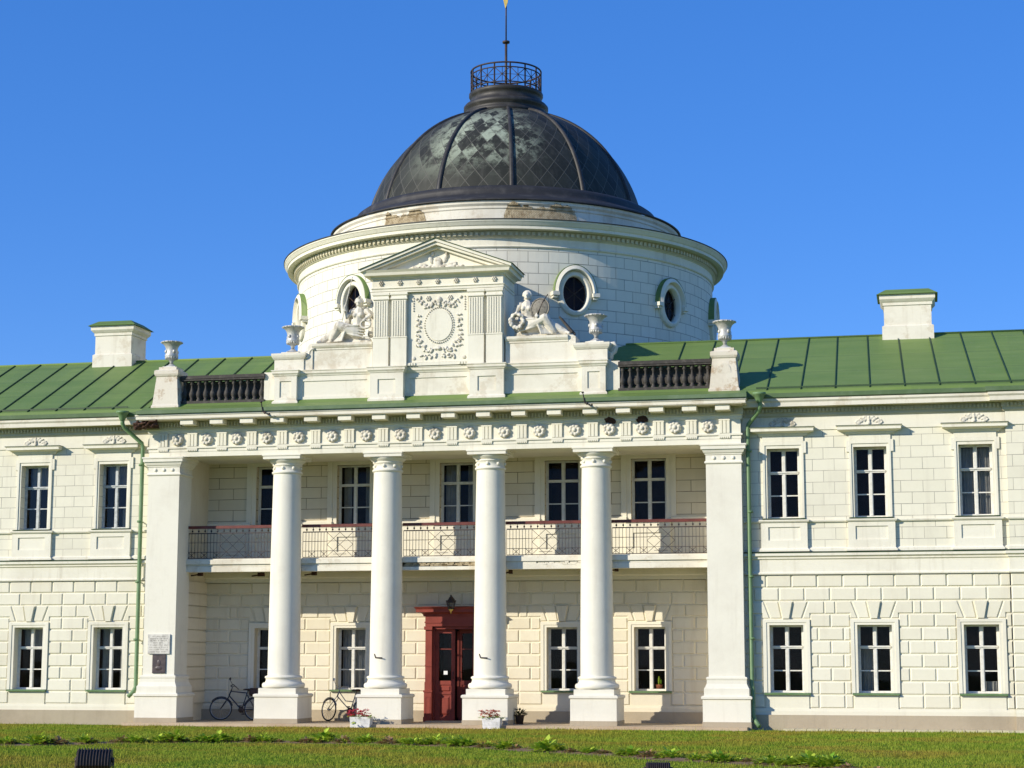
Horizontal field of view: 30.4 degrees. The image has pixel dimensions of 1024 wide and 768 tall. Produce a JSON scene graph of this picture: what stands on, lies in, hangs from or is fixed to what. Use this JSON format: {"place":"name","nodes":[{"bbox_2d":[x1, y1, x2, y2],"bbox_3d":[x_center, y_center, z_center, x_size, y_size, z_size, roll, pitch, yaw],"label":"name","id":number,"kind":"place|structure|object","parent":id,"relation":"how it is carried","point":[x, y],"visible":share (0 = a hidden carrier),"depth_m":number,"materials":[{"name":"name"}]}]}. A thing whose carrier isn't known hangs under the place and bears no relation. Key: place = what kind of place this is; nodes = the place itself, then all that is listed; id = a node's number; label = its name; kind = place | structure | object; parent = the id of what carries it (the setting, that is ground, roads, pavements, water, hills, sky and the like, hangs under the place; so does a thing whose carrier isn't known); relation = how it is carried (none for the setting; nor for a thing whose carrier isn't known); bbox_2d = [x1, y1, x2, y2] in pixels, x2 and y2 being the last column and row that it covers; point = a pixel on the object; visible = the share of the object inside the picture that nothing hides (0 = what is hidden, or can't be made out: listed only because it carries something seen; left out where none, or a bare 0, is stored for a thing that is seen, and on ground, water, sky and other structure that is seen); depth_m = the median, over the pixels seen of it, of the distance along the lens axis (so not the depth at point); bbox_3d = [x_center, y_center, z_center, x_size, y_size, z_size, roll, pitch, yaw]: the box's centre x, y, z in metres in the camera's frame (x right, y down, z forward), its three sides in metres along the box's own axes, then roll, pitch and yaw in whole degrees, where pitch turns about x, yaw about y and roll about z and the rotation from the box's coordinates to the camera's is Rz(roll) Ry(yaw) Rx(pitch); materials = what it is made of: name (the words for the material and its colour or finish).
{"place":"outdoors","nodes":[
{"label":"outdoors","id":0,"kind":"place"},
{"bbox_2d":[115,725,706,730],"bbox_3d":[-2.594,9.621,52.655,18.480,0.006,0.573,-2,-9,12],"label":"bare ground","id":1,"kind":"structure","parent":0,"point":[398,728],"depth_m":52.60,"materials":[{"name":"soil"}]},
{"bbox_2d":[121,720,748,730],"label":"apron pavement","id":2,"kind":"structure","parent":0,"point":[545,725],"depth_m":53.42,"materials":[{"name":"concrete"}]},
{"bbox_2d":[209,677,257,719],"bbox_3d":[-8.261,9.539,57.025,1.758,1.265,0.570,-1,-16,10],"label":"bicycle","id":3,"kind":"object","parent":2,"relation":"on","point":[252,691],"visible":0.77,"depth_m":56.94,"materials":[{"name":"black metal"}]},
{"bbox_2d":[321,678,360,720],"bbox_3d":[-4.884,9.398,56.131,1.688,1.273,0.497,-1,-8,6],"label":"bicycle","id":4,"kind":"object","parent":2,"relation":"on","point":[335,703],"visible":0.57,"depth_m":56.13,"materials":[{"name":"black metal"}]},
{"bbox_2d":[347,708,376,727],"bbox_3d":[-4.274,9.432,53.254,0.928,0.544,0.591,-2,-9,12],"label":"flower box","id":5,"kind":"object","parent":2,"relation":"on","point":[364,720],"visible":1,"depth_m":53.20,"materials":[{"name":"white paint"}]},
{"bbox_2d":[478,709,503,728],"bbox_3d":[-0.566,9.325,52.520,0.804,0.548,0.476,-2,-9,12],"label":"flower box","id":6,"kind":"object","parent":2,"relation":"on","point":[490,721],"visible":1,"depth_m":52.40,"materials":[{"name":"white paint"}]},
{"bbox_2d":[513,708,527,723],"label":"potted plant","id":7,"kind":"object","parent":2,"relation":"on","point":[519,717],"visible":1,"depth_m":53.65,"materials":[{"name":"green plant"}]},
{"bbox_2d":[0,721,1023,767],"bbox_3d":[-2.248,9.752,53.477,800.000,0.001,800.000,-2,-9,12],"label":"lawn","id":8,"kind":"structure","parent":0,"point":[509,751],"depth_m":39.12,"materials":[{"name":"green plant"}]},
{"bbox_2d":[75,748,113,767],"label":"floodlight","id":9,"kind":"object","parent":8,"relation":"on","point":[94,758],"visible":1,"depth_m":30.57,"materials":[{"name":"black metal"}]},
{"bbox_2d":[0,740,851,767],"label":"flower bed soil","id":10,"kind":"structure","parent":8,"relation":"on","point":[674,759],"depth_m":39.80,"materials":[{"name":"brown soil"}]},
{"bbox_2d":[0,735,18,743],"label":"leafy plant","id":11,"kind":"object","parent":10,"relation":"on","point":[5,739],"visible":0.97,"depth_m":41.70,"materials":[{"name":"green plant"}]},
{"bbox_2d":[18,731,53,744],"bbox_3d":[-10.538,7.880,42.010,0.927,0.326,0.920,-2,-9,14],"label":"leafy plant","id":12,"kind":"object","parent":10,"relation":"on","point":[32,738],"visible":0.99,"depth_m":41.82,"materials":[{"name":"green plant"}]},
{"bbox_2d":[48,735,69,743],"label":"withered plant","id":13,"kind":"object","parent":10,"relation":"on","point":[58,739],"visible":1,"depth_m":42.05,"materials":[{"name":"brown plant"}]},
{"bbox_2d":[69,733,98,742],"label":"leafy plant","id":14,"kind":"object","parent":10,"relation":"on","point":[83,738],"visible":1,"depth_m":42.37,"materials":[{"name":"green plant"}]},
{"bbox_2d":[113,735,129,741],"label":"withered plant","id":15,"kind":"object","parent":10,"relation":"on","point":[121,738],"visible":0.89,"depth_m":42.85,"materials":[{"name":"brown plant"}]},
{"bbox_2d":[120,734,149,743],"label":"leafy plant","id":16,"kind":"object","parent":10,"relation":"on","point":[136,738],"visible":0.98,"depth_m":42.70,"materials":[{"name":"green plant"}]},
{"bbox_2d":[150,733,169,742],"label":"leafy plant","id":17,"kind":"object","parent":10,"relation":"on","point":[161,739],"visible":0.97,"depth_m":43.02,"materials":[{"name":"green plant"}]},
{"bbox_2d":[157,728,190,741],"bbox_3d":[-7.742,8.068,43.299,0.917,0.340,0.924,5,-10,-32],"label":"leafy plant","id":18,"kind":"object","parent":10,"relation":"on","point":[168,736],"visible":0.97,"depth_m":43.15,"materials":[{"name":"green plant"}]},
{"bbox_2d":[191,733,218,741],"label":"leafy plant","id":19,"kind":"object","parent":10,"relation":"on","point":[200,738],"visible":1,"depth_m":43.16,"materials":[{"name":"green plant"}]},
{"bbox_2d":[202,730,229,742],"bbox_3d":[-6.760,8.103,43.395,0.747,0.296,0.753,-2,-9,14],"label":"leafy plant","id":20,"kind":"object","parent":10,"relation":"on","point":[220,737],"visible":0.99,"depth_m":43.25,"materials":[{"name":"green plant"}]},
{"bbox_2d":[223,733,240,741],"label":"leafy plant","id":21,"kind":"object","parent":10,"relation":"on","point":[234,737],"visible":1,"depth_m":43.32,"materials":[{"name":"green plant"}]},
{"bbox_2d":[239,735,259,740],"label":"withered plant","id":22,"kind":"object","parent":10,"relation":"on","point":[248,738],"visible":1,"depth_m":43.25,"materials":[{"name":"brown plant"}]},
{"bbox_2d":[250,733,277,741],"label":"leafy plant","id":23,"kind":"object","parent":10,"relation":"on","point":[264,737],"visible":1,"depth_m":43.23,"materials":[{"name":"green plant"}]},
{"bbox_2d":[298,736,316,742],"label":"withered plant","id":24,"kind":"object","parent":10,"relation":"on","point":[304,739],"visible":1,"depth_m":43.02,"materials":[{"name":"brown plant"}]},
{"bbox_2d":[307,728,339,742],"bbox_3d":[-4.316,8.050,43.212,0.874,0.359,0.868,7,-11,-39],"label":"leafy plant","id":25,"kind":"object","parent":10,"relation":"on","point":[325,735],"visible":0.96,"depth_m":43.04,"materials":[{"name":"green plant"}]},
{"bbox_2d":[330,735,351,741],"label":"withered plant","id":26,"kind":"object","parent":10,"relation":"on","point":[345,737],"visible":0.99,"depth_m":42.80,"materials":[{"name":"brown plant"}]},
{"bbox_2d":[353,734,377,742],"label":"leafy plant","id":27,"kind":"object","parent":10,"relation":"on","point":[363,738],"visible":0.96,"depth_m":42.64,"materials":[{"name":"green plant"}]},
{"bbox_2d":[379,735,397,743],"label":"withered plant","id":28,"kind":"object","parent":10,"relation":"on","point":[388,739],"visible":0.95,"depth_m":42.29,"materials":[{"name":"brown plant"}]},
{"bbox_2d":[393,737,406,742],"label":"leafy plant","id":29,"kind":"object","parent":10,"relation":"on","point":[399,739],"visible":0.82,"depth_m":42.16,"materials":[{"name":"green plant"}]},
{"bbox_2d":[398,736,424,744],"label":"leafy plant","id":30,"kind":"object","parent":10,"relation":"on","point":[410,740],"visible":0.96,"depth_m":41.92,"materials":[{"name":"green plant"}]},
{"bbox_2d":[422,734,448,744],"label":"leafy plant","id":31,"kind":"object","parent":10,"relation":"on","point":[433,739],"visible":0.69,"depth_m":41.80,"materials":[{"name":"green plant"}]},
{"bbox_2d":[438,735,458,745],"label":"leafy plant","id":32,"kind":"object","parent":10,"relation":"on","point":[445,740],"visible":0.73,"depth_m":41.34,"materials":[{"name":"green plant"}]},
{"bbox_2d":[445,736,480,746],"bbox_3d":[-1.030,7.809,41.207,0.884,0.243,0.864,-1,-9,9],"label":"leafy plant","id":33,"kind":"object","parent":10,"relation":"on","point":[458,740],"visible":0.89,"depth_m":41.01,"materials":[{"name":"green plant"}]},
{"bbox_2d":[459,737,477,745],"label":"leafy plant","id":34,"kind":"object","parent":10,"relation":"on","point":[470,739],"visible":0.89,"depth_m":40.95,"materials":[{"name":"green plant"}]},
{"bbox_2d":[475,742,489,748],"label":"withered plant","id":35,"kind":"object","parent":10,"relation":"on","point":[484,745],"visible":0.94,"depth_m":40.38,"materials":[{"name":"brown plant"}]},
{"bbox_2d":[480,740,496,746],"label":"leafy plant","id":36,"kind":"object","parent":10,"relation":"on","point":[489,743],"visible":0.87,"depth_m":40.53,"materials":[{"name":"green plant"}]},
{"bbox_2d":[490,738,522,748],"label":"leafy plant","id":37,"kind":"object","parent":10,"relation":"on","point":[504,743],"visible":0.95,"depth_m":39.84,"materials":[{"name":"green plant"}]},
{"bbox_2d":[506,744,523,748],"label":"withered plant","id":38,"kind":"object","parent":10,"relation":"on","point":[514,746],"visible":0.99,"depth_m":39.73,"materials":[{"name":"brown plant"}]},
{"bbox_2d":[529,735,567,751],"bbox_3d":[0.743,7.381,38.730,0.910,0.371,0.949,-3,-9,17],"label":"leafy plant","id":39,"kind":"object","parent":10,"relation":"on","point":[544,744],"visible":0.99,"depth_m":38.60,"materials":[{"name":"green plant"}]},
{"bbox_2d":[562,747,576,751],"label":"withered plant","id":40,"kind":"object","parent":10,"relation":"on","point":[570,750],"visible":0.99,"depth_m":38.15,"materials":[{"name":"brown plant"}]},
{"bbox_2d":[576,747,603,752],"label":"leafy plant","id":41,"kind":"object","parent":10,"relation":"on","point":[589,749],"visible":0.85,"depth_m":37.89,"materials":[{"name":"green plant"}]},
{"bbox_2d":[593,748,612,753],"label":"withered plant","id":42,"kind":"object","parent":10,"relation":"on","point":[599,751],"visible":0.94,"depth_m":37.56,"materials":[{"name":"brown plant"}]},
{"bbox_2d":[616,745,644,755],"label":"leafy plant","id":43,"kind":"object","parent":10,"relation":"on","point":[630,751],"visible":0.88,"depth_m":36.75,"materials":[{"name":"green plant"}]},
{"bbox_2d":[635,749,660,756],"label":"withered plant","id":44,"kind":"object","parent":10,"relation":"on","point":[643,754],"visible":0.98,"depth_m":36.25,"materials":[{"name":"brown plant"}]},
{"bbox_2d":[652,745,688,757],"bbox_3d":[2.991,7.047,36.061,0.777,0.253,0.771,-5,-10,29],"label":"leafy plant","id":45,"kind":"object","parent":10,"relation":"on","point":[666,751],"visible":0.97,"depth_m":35.99,"materials":[{"name":"green plant"}]},
{"bbox_2d":[683,751,705,759],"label":"leafy plant","id":46,"kind":"object","parent":10,"relation":"on","point":[693,756],"visible":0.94,"depth_m":35.20,"materials":[{"name":"green plant"}]},
{"bbox_2d":[701,749,725,761],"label":"leafy plant","id":47,"kind":"object","parent":10,"relation":"on","point":[713,751],"visible":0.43,"depth_m":35.03,"materials":[{"name":"green plant"}]},
{"bbox_2d":[703,750,736,761],"bbox_3d":[3.897,6.850,34.670,0.726,0.236,0.710,-5,-10,31],"label":"leafy plant","id":48,"kind":"object","parent":10,"relation":"on","point":[720,756],"visible":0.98,"depth_m":34.54,"materials":[{"name":"green plant"}]},
{"bbox_2d":[739,757,755,761],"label":"withered plant","id":49,"kind":"object","parent":10,"relation":"on","point":[747,759],"visible":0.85,"depth_m":34.32,"materials":[{"name":"brown plant"}]},
{"bbox_2d":[752,755,782,763],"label":"leafy plant","id":50,"kind":"object","parent":10,"relation":"on","point":[768,759],"visible":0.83,"depth_m":33.82,"materials":[{"name":"green plant"}]},
{"bbox_2d":[774,755,797,765],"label":"leafy plant","id":51,"kind":"object","parent":10,"relation":"on","point":[785,760],"visible":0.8,"depth_m":33.41,"materials":[{"name":"green plant"}]},
{"bbox_2d":[775,757,805,765],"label":"leafy plant","id":52,"kind":"object","parent":10,"relation":"on","point":[787,763],"visible":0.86,"depth_m":33.37,"materials":[{"name":"green plant"}]},
{"bbox_2d":[788,749,823,767],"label":"leafy plant","id":53,"kind":"object","parent":10,"relation":"on","point":[808,757],"visible":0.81,"depth_m":33.09,"materials":[{"name":"green plant"}]},
{"bbox_2d":[810,759,831,766],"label":"leafy plant","id":54,"kind":"object","parent":10,"relation":"on","point":[814,763],"visible":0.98,"depth_m":32.80,"materials":[{"name":"green plant"}]},
{"bbox_2d":[809,752,851,767],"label":"leafy plant","id":55,"kind":"object","parent":10,"relation":"on","point":[833,759],"visible":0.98,"depth_m":32.82,"materials":[{"name":"green plant"}]},
{"bbox_2d":[839,762,853,767],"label":"withered plant","id":56,"kind":"object","parent":10,"relation":"on","point":[847,765],"visible":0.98,"depth_m":32.52,"materials":[{"name":"brown plant"}]},
{"bbox_2d":[0,61,1023,731],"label":"palace","id":57,"kind":"structure","parent":8,"relation":"on","point":[790,533],"depth_m":55.52,"materials":[{"name":"white paint"}]},
{"bbox_2d":[6,622,48,690],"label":"window","id":58,"kind":"structure","parent":57,"relation":"in","point":[33,638],"depth_m":57.05,"materials":[{"name":"white paint"}]},
{"bbox_2d":[4,438,62,559],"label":"window","id":59,"kind":"structure","parent":57,"relation":"in","point":[34,542],"depth_m":57.62,"materials":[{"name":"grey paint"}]},
{"bbox_2d":[85,622,128,691],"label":"window","id":60,"kind":"structure","parent":57,"relation":"in","point":[112,637],"depth_m":56.52,"materials":[{"name":"white paint"}]},
{"bbox_2d":[82,436,140,559],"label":"window","id":61,"kind":"structure","parent":57,"relation":"in","point":[113,541],"depth_m":57.08,"materials":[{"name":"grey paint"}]},
{"bbox_2d":[147,634,170,653],"bbox_3d":[-10.407,7.663,55.570,0.690,0.570,0.053,-2,-9,12],"label":"plaque","id":62,"kind":"object","parent":57,"relation":"attached to","point":[158,643],"visible":1,"depth_m":55.55,"materials":[{"name":"stone"}]},
{"bbox_2d":[152,654,165,672],"bbox_3d":[-10.392,8.236,55.486,0.410,0.550,0.045,-2,-9,12],"label":"plaque","id":63,"kind":"object","parent":57,"relation":"attached to","point":[158,663],"visible":1,"depth_m":55.47,"materials":[{"name":"brown metal"}]},
{"bbox_2d":[161,340,182,367],"bbox_3d":[-10.346,-0.875,57.305,0.690,0.810,0.682,-2,-9,12],"label":"urn","id":64,"kind":"object","parent":57,"relation":"on","point":[171,351],"visible":1,"depth_m":57.16,"materials":[{"name":"white stone"}]},
{"bbox_2d":[247,623,268,688],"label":"window","id":65,"kind":"structure","parent":57,"relation":"in","point":[263,628],"depth_m":57.78,"materials":[{"name":"white paint"}]},
{"bbox_2d":[246,463,272,558],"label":"window","id":66,"kind":"structure","parent":57,"relation":"in","point":[265,502],"depth_m":58.44,"materials":[{"name":"white paint"}]},
{"bbox_2d":[282,325,303,351],"bbox_3d":[-6.604,-1.321,56.830,0.690,0.810,0.682,3,-9,-16],"label":"urn","id":67,"kind":"object","parent":57,"relation":"on","point":[292,339],"visible":1,"depth_m":56.68,"materials":[{"name":"white stone"}]},
{"bbox_2d":[292,294,307,341],"bbox_3d":[-6.747,-2.186,62.429,0.840,1.592,1.520,3,-9,-17],"label":"oculus window","id":68,"kind":"structure","parent":57,"relation":"in","point":[300,317],"depth_m":61.97,"materials":[{"name":"white paint"}]},
{"bbox_2d":[316,277,373,342],"bbox_3d":[-4.962,-2.164,56.401,1.828,2.059,0.680,-2,-9,12],"label":"statue","id":69,"kind":"object","parent":57,"relation":"on","point":[343,332],"visible":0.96,"depth_m":56.20,"materials":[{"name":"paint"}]},
{"bbox_2d":[329,623,369,691],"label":"window","id":70,"kind":"structure","parent":57,"relation":"in","point":[354,638],"depth_m":57.26,"materials":[{"name":"white paint"}]},
{"bbox_2d":[327,461,373,557],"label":"window","id":71,"kind":"structure","parent":57,"relation":"in","point":[356,483],"depth_m":57.88,"materials":[{"name":"white paint"}]},
{"bbox_2d":[333,274,371,323],"bbox_3d":[-4.836,-2.622,59.474,1.520,1.592,0.840,-8,-11,42],"label":"oculus window","id":72,"kind":"structure","parent":57,"relation":"in","point":[359,287],"depth_m":59.48,"materials":[{"name":"white paint"}]},
{"bbox_2d":[414,606,473,722],"bbox_3d":[-1.715,8.340,56.129,2.280,3.420,1.450,-2,-9,12],"label":"entrance portal","id":73,"kind":"object","parent":57,"relation":"attached to","point":[449,655],"visible":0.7,"depth_m":56.16,"materials":[{"name":"red paint"}]},
{"bbox_2d":[435,629,456,720],"bbox_3d":[-1.935,8.711,56.382,0.600,2.720,0.689,-2,-9,12],"label":"door leaf","id":74,"kind":"structure","parent":73,"relation":"in","point":[445,689],"depth_m":56.12,"materials":[{"name":"red paint"}]},
{"bbox_2d":[446,595,455,612],"bbox_3d":[-1.774,6.530,55.880,0.320,0.560,0.562,-2,-9,12],"label":"hanging lantern","id":75,"kind":"object","parent":73,"relation":"attached to","point":[451,599],"visible":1,"depth_m":55.70,"materials":[{"name":"black metal"}]},
{"bbox_2d":[457,629,472,719],"bbox_3d":[-1.353,8.702,56.317,0.575,2.720,0.129,-2,-9,12],"label":"door leaf","id":76,"kind":"structure","parent":73,"relation":"in","point":[462,686],"depth_m":56.34,"materials":[{"name":"red paint"}]},
{"bbox_2d":[430,459,476,554],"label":"window","id":77,"kind":"structure","parent":57,"relation":"in","point":[458,477],"depth_m":57.20,"materials":[{"name":"white paint"}]},
{"bbox_2d":[502,0,509,83],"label":"flagpole","id":78,"kind":"object","parent":57,"relation":"on","point":[505,41],"visible":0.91,"depth_m":65.97,"materials":[{"name":"black metal"}]},
{"bbox_2d":[508,290,575,335],"bbox_3d":[0.890,-2.046,55.105,1.964,1.457,0.638,-2,-9,12],"label":"statue","id":79,"kind":"object","parent":57,"relation":"on","point":[535,318],"visible":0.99,"depth_m":54.92,"materials":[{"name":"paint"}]},
{"bbox_2d":[535,456,581,553],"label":"window","id":80,"kind":"structure","parent":57,"relation":"in","point":[563,478],"depth_m":56.51,"materials":[{"name":"white paint"}]},
{"bbox_2d":[540,622,580,692],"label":"window","id":81,"kind":"structure","parent":57,"relation":"in","point":[564,671],"depth_m":55.93,"materials":[{"name":"white paint"}]},
{"bbox_2d":[551,264,599,315],"bbox_3d":[1.855,-2.830,58.020,1.520,1.592,0.840,3,-9,-17],"label":"oculus window","id":82,"kind":"structure","parent":57,"relation":"in","point":[575,291],"depth_m":57.85,"materials":[{"name":"white paint"}]},
{"bbox_2d":[584,313,606,341],"bbox_3d":[2.441,-1.602,54.864,0.690,0.810,0.682,8,-12,-44],"label":"urn","id":83,"kind":"object","parent":57,"relation":"on","point":[595,325],"visible":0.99,"depth_m":54.72,"materials":[{"name":"white stone"}]},
{"bbox_2d":[621,454,676,553],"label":"window","id":84,"kind":"structure","parent":57,"relation":"in","point":[653,480],"depth_m":55.90,"materials":[{"name":"white paint"}]},
{"bbox_2d":[628,622,671,692],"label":"window","id":85,"kind":"structure","parent":57,"relation":"in","point":[653,640],"depth_m":55.29,"materials":[{"name":"white paint"}]},
{"bbox_2d":[655,676,662,688],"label":"potted plant","id":86,"kind":"object","parent":57,"relation":"on","point":[658,686],"visible":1,"depth_m":55.20,"materials":[{"name":"green plant"}]},
{"bbox_2d":[653,278,688,327],"bbox_3d":[4.842,-2.547,59.910,0.840,1.592,1.520,-8,-11,42],"label":"oculus window","id":87,"kind":"structure","parent":57,"relation":"in","point":[670,313],"depth_m":59.90,"materials":[{"name":"white paint"}]},
{"bbox_2d":[708,298,719,339],"bbox_3d":[6.473,-2.084,63.024,0.840,1.592,1.520,-2,-9,12],"label":"oculus window","id":88,"kind":"structure","parent":57,"relation":"in","point":[713,311],"depth_m":62.50,"materials":[{"name":"paint"}]},
{"bbox_2d":[713,319,735,347],"bbox_3d":[6.063,-1.386,53.738,0.682,0.810,0.690,-2,-9,16],"label":"urn","id":89,"kind":"object","parent":57,"relation":"on","point":[724,326],"visible":1,"depth_m":53.59,"materials":[{"name":"white stone"}]},
{"bbox_2d":[750,418,814,551],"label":"window","id":90,"kind":"structure","parent":57,"relation":"in","point":[786,528],"depth_m":52.84,"materials":[{"name":"white paint"}]},
{"bbox_2d":[763,619,810,694],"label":"window","id":91,"kind":"structure","parent":57,"relation":"in","point":[787,641],"depth_m":52.27,"materials":[{"name":"white paint"}]},
{"bbox_2d":[836,416,901,550],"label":"window","id":92,"kind":"structure","parent":57,"relation":"in","point":[871,521],"depth_m":52.33,"materials":[{"name":"white paint"}]},
{"bbox_2d":[850,619,899,694],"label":"window","id":93,"kind":"structure","parent":57,"relation":"in","point":[875,650],"depth_m":51.77,"materials":[{"name":"white paint"}]},
{"bbox_2d":[941,413,1008,549],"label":"window","id":94,"kind":"structure","parent":57,"relation":"in","point":[977,520],"depth_m":51.73,"materials":[{"name":"white paint"}]},
{"bbox_2d":[957,619,1008,695],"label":"window","id":95,"kind":"structure","parent":57,"relation":"in","point":[981,654],"depth_m":51.15,"materials":[{"name":"white paint"}]},
{"bbox_2d":[643,761,672,767],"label":"floodlight","id":96,"kind":"object","parent":8,"relation":"on","point":[658,764],"visible":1,"depth_m":29.62,"materials":[{"name":"black metal"}]},
{"bbox_2d":[783,728,1023,732],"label":"edging pavement","id":97,"kind":"structure","parent":8,"relation":"on","point":[900,730],"depth_m":50.43,"materials":[{"name":"beige concrete"}]},
{"bbox_2d":[0,0,1023,364],"label":"sky","id":98,"kind":"structure","parent":0,"point":[163,163],"materials":[{"name":"blue"}]}
]}

